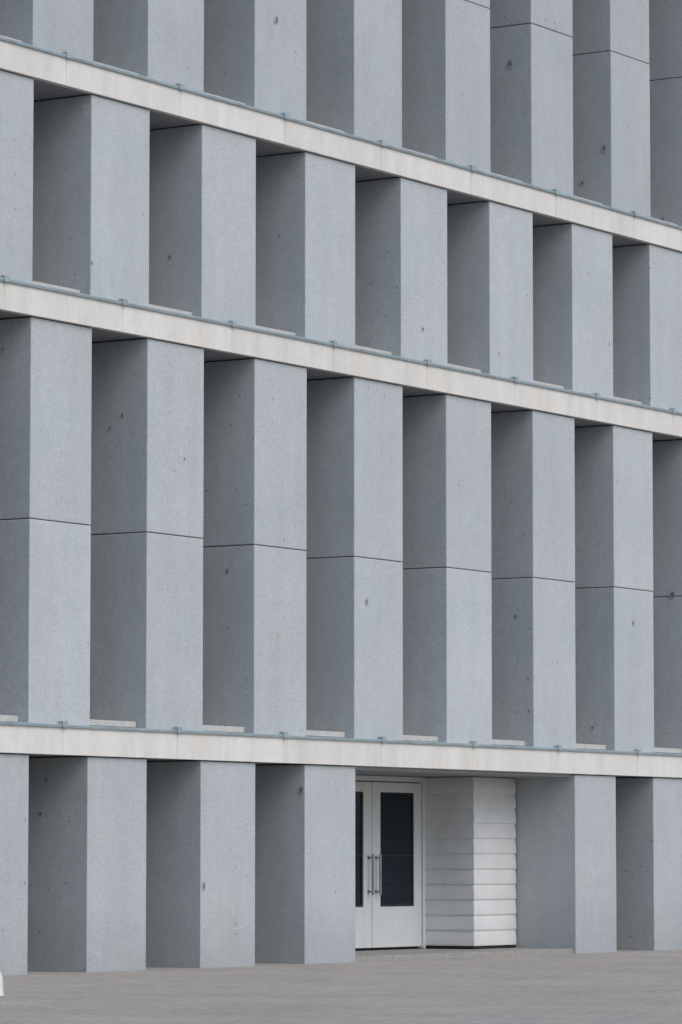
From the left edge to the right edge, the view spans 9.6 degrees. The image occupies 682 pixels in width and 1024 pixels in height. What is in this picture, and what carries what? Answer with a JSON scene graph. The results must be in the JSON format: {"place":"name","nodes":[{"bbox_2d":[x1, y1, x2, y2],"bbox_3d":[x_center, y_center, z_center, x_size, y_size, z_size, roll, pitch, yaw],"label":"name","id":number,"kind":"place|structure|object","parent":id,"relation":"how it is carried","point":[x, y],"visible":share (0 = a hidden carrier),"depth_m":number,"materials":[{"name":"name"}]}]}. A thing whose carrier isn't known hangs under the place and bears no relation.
{"place":"outdoors","nodes":[
{"label":"outdoors","id":0,"kind":"place"},
{"bbox_2d":[0,972,3,995],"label":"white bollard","id":1,"kind":"object","parent":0,"point":[1,987],"visible":1,"depth_m":48.62,"materials":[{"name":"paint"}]},
{"bbox_2d":[0,949,681,1023],"bbox_3d":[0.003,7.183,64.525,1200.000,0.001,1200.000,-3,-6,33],"label":"plaza pavement","id":2,"kind":"structure","parent":0,"point":[631,987],"depth_m":49.38,"materials":[{"name":"grey concrete"}]},
{"bbox_2d":[0,754,681,975],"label":"ground floor piers","id":3,"kind":"structure","parent":2,"relation":"on","point":[109,864],"depth_m":62.29,"materials":[{"name":"concrete"}]},
{"bbox_2d":[201,918,253,928],"bbox_3d":[-1.731,6.300,61.882,0.001,0.165,1.424,-3,-6,33],"label":"hairline crack","id":4,"kind":"object","parent":3,"relation":"attached to","point":[226,927],"visible":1,"depth_m":61.86,"materials":[{"name":"grey concrete"}]},
{"bbox_2d":[2,15,673,890],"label":"wall stains","id":5,"kind":"object","parent":3,"relation":"on","point":[368,599],"visible":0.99,"depth_m":65.62,"materials":[{"name":"grey concrete"}]},
{"bbox_2d":[2,17,673,888],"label":"concrete pits","id":6,"kind":"object","parent":3,"relation":"on","point":[422,329],"visible":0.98,"depth_m":65.67,"materials":[{"name":"grey concrete"}]},
{"bbox_2d":[353,766,571,777],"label":"entrance ceiling","id":7,"kind":"structure","parent":3,"relation":"on","point":[395,771],"depth_m":68.98,"materials":[{"name":"grey concrete"}]},
{"bbox_2d":[0,1,681,778],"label":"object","id":8,"kind":"object","parent":2,"relation":"on","point":[322,379],"visible":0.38,"depth_m":64.92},
{"bbox_2d":[355,948,572,961],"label":"entrance threshold","id":9,"kind":"object","parent":2,"relation":"on","point":[388,955],"visible":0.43,"depth_m":68.38,"materials":[{"name":"concrete"}]},
{"bbox_2d":[420,777,514,948],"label":"siding backing","id":10,"kind":"object","parent":9,"relation":"on","point":[470,947],"visible":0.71,"depth_m":70.75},
{"bbox_2d":[425,777,515,945],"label":"white lap siding","id":11,"kind":"object","parent":10,"relation":"attached to","point":[470,848],"visible":1,"depth_m":70.78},
{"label":"inner walls","id":12,"kind":"object","parent":2,"relation":"on","visible":0},
{"bbox_2d":[0,35,681,753],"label":"window sills","id":13,"kind":"structure","parent":12,"relation":"attached to","point":[308,733],"depth_m":64.82,"materials":[{"name":"grey concrete"}]},
{"bbox_2d":[0,79,681,777],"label":"floor slabs","id":14,"kind":"structure","parent":12,"relation":"on","point":[44,91],"depth_m":64.64,"materials":[{"name":"grey concrete"}]},
{"bbox_2d":[0,317,681,752],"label":"first storey piers","id":15,"kind":"structure","parent":14,"relation":"on","point":[140,623],"depth_m":65.47,"materials":[{"name":"concrete"}]},
{"bbox_2d":[0,70,681,411],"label":"second storey piers","id":16,"kind":"structure","parent":14,"relation":"on","point":[124,198],"depth_m":65.10,"materials":[{"name":"concrete"}]},
{"bbox_2d":[0,0,681,226],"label":"third storey piers","id":17,"kind":"structure","parent":14,"relation":"on","point":[438,79],"depth_m":68.93,"materials":[{"name":"concrete"}]},
{"bbox_2d":[0,39,681,777],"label":"cream ledges","id":18,"kind":"object","parent":14,"relation":"attached to","point":[118,87],"visible":1,"depth_m":64.64,"materials":[{"name":"concrete"}]},
{"bbox_2d":[0,36,681,755],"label":"metal flashings","id":19,"kind":"object","parent":18,"relation":"on","point":[326,344],"visible":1,"depth_m":64.53,"materials":[{"name":"metal"}]},
{"bbox_2d":[0,51,675,753],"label":"flashing clips","id":20,"kind":"object","parent":19,"relation":"attached to","point":[6,279],"visible":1,"depth_m":64.19,"materials":[{"name":"metal"}]},
{"bbox_2d":[355,775,425,950],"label":"door frame","id":21,"kind":"object","parent":12,"relation":"attached to","point":[421,780],"visible":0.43,"depth_m":70.87,"materials":[{"name":"white metal"}]},
{"bbox_2d":[355,781,421,947],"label":"door","id":22,"kind":"structure","parent":21,"relation":"in","point":[377,925],"depth_m":70.03,"materials":[{"name":"white metal"}]},
{"bbox_2d":[367,854,381,894],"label":"door pull handles","id":23,"kind":"object","parent":22,"relation":"attached to","point":[380,874],"depth_m":69.54,"materials":[{"name":"silver metal"}]},
{"bbox_2d":[355,792,412,906],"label":"door glass gaskets","id":24,"kind":"object","parent":22,"relation":"attached to","point":[361,855],"depth_m":69.75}
]}

